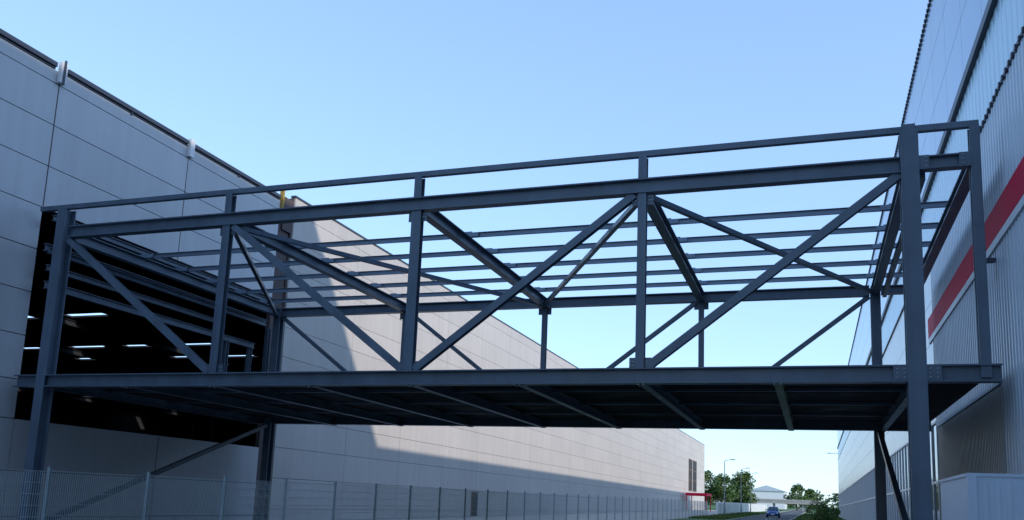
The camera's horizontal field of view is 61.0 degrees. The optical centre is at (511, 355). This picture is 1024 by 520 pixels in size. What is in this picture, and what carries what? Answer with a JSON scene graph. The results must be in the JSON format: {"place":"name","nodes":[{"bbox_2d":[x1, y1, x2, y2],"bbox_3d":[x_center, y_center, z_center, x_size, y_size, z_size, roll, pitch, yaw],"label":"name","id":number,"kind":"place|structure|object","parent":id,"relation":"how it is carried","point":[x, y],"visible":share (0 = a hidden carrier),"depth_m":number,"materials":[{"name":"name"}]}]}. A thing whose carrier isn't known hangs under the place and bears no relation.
{"place":"outdoors","nodes":[
{"label":"outdoors","id":0,"kind":"place"},
{"bbox_2d":[0,0,928,506],"label":"sky","id":1,"kind":"structure","parent":0,"point":[280,92],"materials":[{"name":"blue"}]},
{"bbox_2d":[365,510,715,519],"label":"yard pavement","id":2,"kind":"structure","parent":0,"point":[609,515],"depth_m":80.99,"materials":[{"name":"concrete"}]},
{"bbox_2d":[686,493,711,510],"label":"red canopy","id":3,"kind":"object","parent":2,"relation":"on","point":[699,494],"visible":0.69,"depth_m":171.81,"materials":[{"name":"metal"}]},
{"bbox_2d":[669,505,838,519],"bbox_3d":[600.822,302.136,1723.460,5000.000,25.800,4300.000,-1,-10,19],"label":"ground","id":4,"kind":"structure","parent":0,"point":[713,507],"depth_m":261.45,"materials":[{"name":"green plant"}]},
{"bbox_2d":[0,28,293,519],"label":"grey factory hall","id":5,"kind":"structure","parent":4,"relation":"on","point":[67,136],"depth_m":35.07,"materials":[{"name":"silver metal"}]},
{"bbox_2d":[0,467,707,519],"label":"fence","id":6,"kind":"object","parent":4,"relation":"on","point":[223,500],"visible":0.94,"depth_m":24.81,"materials":[{"name":"metal"}]},
{"bbox_2d":[267,195,704,519],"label":"building wall","id":7,"kind":"structure","parent":4,"relation":"on","point":[651,464],"depth_m":61.40,"materials":[{"name":"grey metal"}]},
{"bbox_2d":[470,459,696,515],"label":"windows and door","id":8,"kind":"structure","parent":7,"relation":"in","point":[690,460],"depth_m":184.74,"materials":[{"name":"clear glass"}]},
{"bbox_2d":[12,119,1003,519],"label":"steel truss bridge","id":9,"kind":"structure","parent":4,"relation":"on","point":[914,395],"depth_m":27.06,"materials":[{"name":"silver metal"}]},
{"bbox_2d":[704,470,723,508],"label":"deciduous tree","id":10,"kind":"object","parent":4,"relation":"on","point":[708,474],"visible":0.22,"depth_m":241.91,"materials":[{"name":"green plant"}]},
{"bbox_2d":[705,473,739,502],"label":"deciduous tree","id":11,"kind":"object","parent":4,"relation":"on","point":[717,489],"visible":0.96,"depth_m":236.82,"materials":[{"name":"green plant"}]},
{"bbox_2d":[724,459,734,513],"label":"street lamp","id":12,"kind":"object","parent":4,"relation":"on","point":[724,483],"visible":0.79,"depth_m":125.55,"materials":[{"name":"grey metal"}]},
{"bbox_2d":[723,479,752,502],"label":"deciduous tree","id":13,"kind":"object","parent":4,"relation":"on","point":[735,493],"visible":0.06,"depth_m":251.19,"materials":[{"name":"green plant"}]},
{"bbox_2d":[716,502,766,514],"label":"boundary wall","id":14,"kind":"structure","parent":4,"relation":"on","point":[730,507],"depth_m":154.57,"materials":[{"name":"white paint"}]},
{"bbox_2d":[731,470,758,503],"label":"deciduous tree","id":15,"kind":"object","parent":4,"relation":"on","point":[742,478],"visible":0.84,"depth_m":244.20,"materials":[{"name":"green plant"}]},
{"bbox_2d":[740,468,749,512],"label":"street lamp","id":16,"kind":"object","parent":4,"relation":"on","point":[741,497],"visible":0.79,"depth_m":153.13,"materials":[{"name":"grey metal"}]},
{"bbox_2d":[750,473,752,511],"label":"street lamp","id":17,"kind":"object","parent":4,"relation":"on","point":[750,492],"visible":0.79,"depth_m":175.78,"materials":[{"name":"grey metal"}]},
{"bbox_2d":[689,511,844,519],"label":"grass tufts","id":18,"kind":"object","parent":4,"relation":"on","point":[725,516],"visible":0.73,"depth_m":113.01,"materials":[{"name":"green plant"}]},
{"bbox_2d":[714,498,820,510],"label":"road overpass","id":19,"kind":"object","parent":4,"relation":"on","point":[785,501],"visible":0.42,"depth_m":310.95,"materials":[{"name":"concrete"}]},
{"bbox_2d":[751,485,786,508],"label":"white shed","id":20,"kind":"structure","parent":4,"relation":"on","point":[765,492],"depth_m":398.44,"materials":[{"name":"paint"}]},
{"bbox_2d":[705,489,838,508],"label":"distant trees","id":21,"kind":"object","parent":4,"relation":"on","point":[835,498],"visible":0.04,"depth_m":569.04,"materials":[{"name":"green plant"}]},
{"bbox_2d":[783,483,808,510],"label":"deciduous tree","id":22,"kind":"object","parent":4,"relation":"on","point":[797,488],"visible":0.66,"depth_m":328.04,"materials":[{"name":"green plant"}]},
{"bbox_2d":[800,488,817,508],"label":"deciduous tree","id":23,"kind":"object","parent":4,"relation":"on","point":[810,492],"visible":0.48,"depth_m":347.11,"materials":[{"name":"green plant"}]},
{"bbox_2d":[804,500,841,519],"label":"roadside bush","id":24,"kind":"object","parent":4,"relation":"on","point":[823,511],"visible":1,"depth_m":90.36,"materials":[{"name":"green plant"}]},
{"bbox_2d":[827,0,1023,519],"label":"white production building","id":25,"kind":"structure","parent":4,"relation":"on","point":[969,62],"depth_m":25.16,"materials":[{"name":"metal"}]},
{"bbox_2d":[839,421,941,519],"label":"ribbon windows","id":26,"kind":"structure","parent":25,"relation":"in","point":[857,501],"depth_m":49.11,"materials":[{"name":"glass"}]},
{"bbox_2d":[737,508,806,519],"bbox_3d":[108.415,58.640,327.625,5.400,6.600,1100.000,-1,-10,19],"label":"road","id":27,"kind":"structure","parent":0,"point":[791,515],"depth_m":130.21,"materials":[{"name":"grey asphalt"}]},
{"bbox_2d":[729,510,803,519],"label":"kerb","id":28,"kind":"structure","parent":27,"relation":"on","point":[763,514],"depth_m":118.30,"materials":[{"name":"concrete"}]},
{"bbox_2d":[765,507,780,517],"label":"blue car","id":29,"kind":"object","parent":27,"relation":"on","point":[772,511],"visible":0.99,"depth_m":121.23,"materials":[{"name":"blue paint"}]},
{"bbox_2d":[939,473,1023,519],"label":"site cabin","id":30,"kind":"object","parent":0,"point":[980,496],"visible":1,"depth_m":12.33,"materials":[{"name":"metal"}]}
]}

